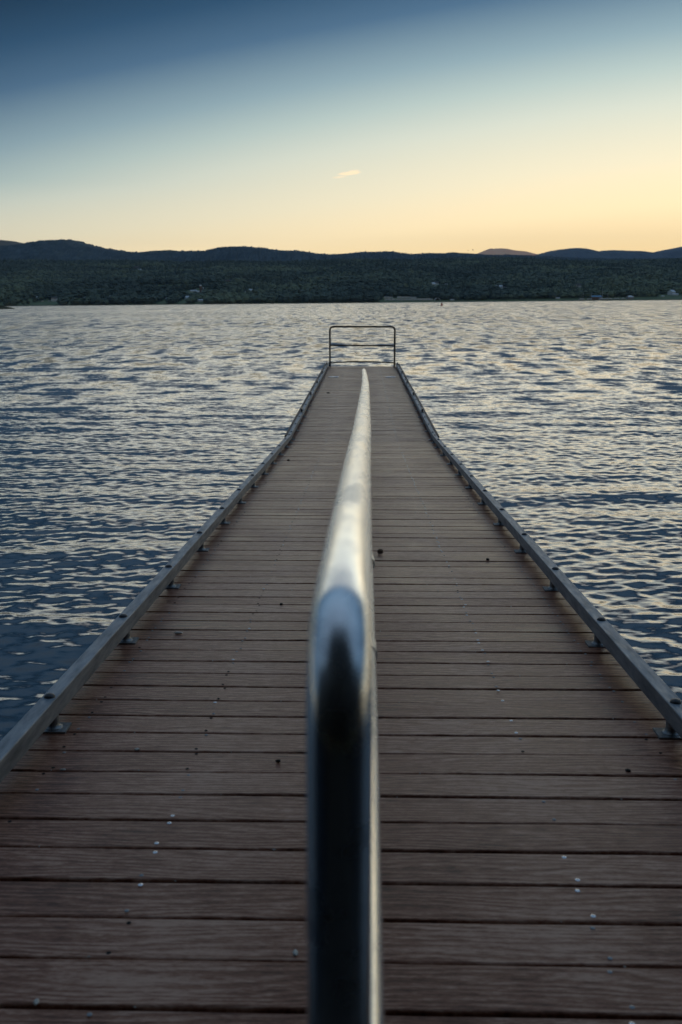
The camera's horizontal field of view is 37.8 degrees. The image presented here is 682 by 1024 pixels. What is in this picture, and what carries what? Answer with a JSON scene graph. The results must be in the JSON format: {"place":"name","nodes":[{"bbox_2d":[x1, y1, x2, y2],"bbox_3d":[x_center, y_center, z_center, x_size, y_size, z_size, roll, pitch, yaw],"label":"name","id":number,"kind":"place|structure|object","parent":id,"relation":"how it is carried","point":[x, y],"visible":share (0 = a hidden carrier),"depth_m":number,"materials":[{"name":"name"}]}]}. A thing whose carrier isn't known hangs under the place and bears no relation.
{"place":"outdoors","nodes":[
{"label":"outdoors","id":0,"kind":"place"},
{"bbox_2d":[0,305,14,308],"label":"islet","id":1,"kind":"object","parent":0,"point":[3,307],"visible":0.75,"depth_m":629.31,"materials":[{"name":"green plant"}]},
{"bbox_2d":[0,240,21,245],"bbox_3d":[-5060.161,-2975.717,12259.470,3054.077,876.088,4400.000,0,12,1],"label":"mountain","id":2,"kind":"structure","parent":0,"point":[3,242],"depth_m":11874.61,"materials":[{"name":"grey stone"}]},
{"bbox_2d":[33,998,38,1005],"bbox_3d":[-0.547,0.879,1.788,0.011,0.006,0.019,0,12,1],"label":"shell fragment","id":3,"kind":"object","parent":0,"point":[35,1001],"visible":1,"depth_m":1.78,"materials":[{"name":"grey"}]},
{"bbox_2d":[145,250,176,251],"bbox_3d":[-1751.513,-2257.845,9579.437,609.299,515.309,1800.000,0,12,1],"label":"hill","id":4,"kind":"structure","parent":0,"point":[160,250],"depth_m":9459.49,"materials":[{"name":"grey"}]},
{"bbox_2d":[52,300,623,305],"bbox_3d":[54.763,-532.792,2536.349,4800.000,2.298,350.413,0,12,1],"label":"shore bank","id":5,"kind":"structure","parent":0,"point":[359,302],"depth_m":2531.54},
{"bbox_2d":[590,295,601,299],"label":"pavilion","id":6,"kind":"structure","parent":5,"relation":"on","point":[596,297],"depth_m":2495.09,"materials":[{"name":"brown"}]},
{"bbox_2d":[0,300,681,740],"bbox_3d":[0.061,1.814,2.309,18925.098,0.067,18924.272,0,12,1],"label":"water","id":7,"kind":"structure","parent":0,"point":[138,444],"depth_m":17.89,"materials":[{"name":"blue liquid"}]},
{"bbox_2d":[285,362,438,441],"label":"floating pier","id":8,"kind":"structure","parent":7,"relation":"on","point":[396,415],"depth_m":17.23,"materials":[{"name":"brown wood"}]},
{"bbox_2d":[0,434,681,1023],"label":"pier ramp","id":9,"kind":"structure","parent":8,"relation":"on","point":[530,826],"depth_m":2.67,"materials":[{"name":"brown wood"}]},
{"bbox_2d":[38,463,625,1007],"bbox_3d":[0.131,0.187,6.209,1.796,0.501,9.573,0,12,1],"label":"grit","id":10,"kind":"object","parent":9,"relation":"on","point":[396,797],"visible":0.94,"depth_m":2.77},
{"bbox_2d":[306,369,383,1023],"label":"handrail","id":11,"kind":"object","parent":9,"relation":"on","point":[344,955],"visible":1,"depth_m":0.71,"materials":[{"name":"silver metal"}]},
{"bbox_2d":[329,326,395,366],"bbox_3d":[0.595,-4.596,27.841,1.860,1.200,0.049,0,12,1],"label":"guard rail","id":12,"kind":"object","parent":8,"relation":"attached to","point":[330,344],"visible":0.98,"depth_m":27.80,"materials":[{"name":"black metal"}]},
{"bbox_2d":[0,239,681,261],"bbox_3d":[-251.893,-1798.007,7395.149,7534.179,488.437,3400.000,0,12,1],"label":"wooded ridge","id":13,"kind":"structure","parent":0,"point":[64,249],"depth_m":6931.75,"materials":[{"name":"green plant"}]},
{"bbox_2d":[0,263,681,305],"bbox_3d":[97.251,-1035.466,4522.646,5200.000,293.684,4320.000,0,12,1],"label":"hillside","id":14,"kind":"structure","parent":0,"point":[47,301],"depth_m":2562.58,"materials":[{"name":"green plant"}]},
{"bbox_2d":[0,255,681,303],"bbox_3d":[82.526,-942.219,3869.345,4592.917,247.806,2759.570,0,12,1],"label":"forest","id":15,"kind":"object","parent":14,"relation":"on","point":[58,279],"visible":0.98,"depth_m":3291.02,"materials":[{"name":"green plant"}]},
{"bbox_2d":[4,284,681,304],"bbox_3d":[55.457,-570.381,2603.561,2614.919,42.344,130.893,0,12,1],"label":"shore trees","id":16,"kind":"object","parent":14,"relation":"on","point":[326,297],"visible":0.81,"depth_m":2571.53,"materials":[{"name":"green plant"}]},
{"bbox_2d":[667,290,675,294],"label":"house","id":17,"kind":"structure","parent":14,"relation":"on","point":[670,292],"depth_m":2572.58,"materials":[{"name":"metal"}]},
{"bbox_2d":[0,0,681,253],"label":"sky","id":18,"kind":"structure","parent":0,"point":[314,126],"materials":[{"name":"blue"}]},
{"bbox_2d":[477,248,536,255],"bbox_3d":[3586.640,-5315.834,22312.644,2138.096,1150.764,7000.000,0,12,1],"label":"pink mountain","id":19,"kind":"structure","parent":0,"point":[498,251],"depth_m":21512.59,"materials":[{"name":"stone"}]},
{"bbox_2d":[535,247,681,258],"bbox_3d":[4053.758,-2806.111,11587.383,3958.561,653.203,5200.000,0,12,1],"label":"blue mountain","id":20,"kind":"structure","parent":0,"point":[590,253],"depth_m":10961.37,"materials":[{"name":"stone"}]}
]}

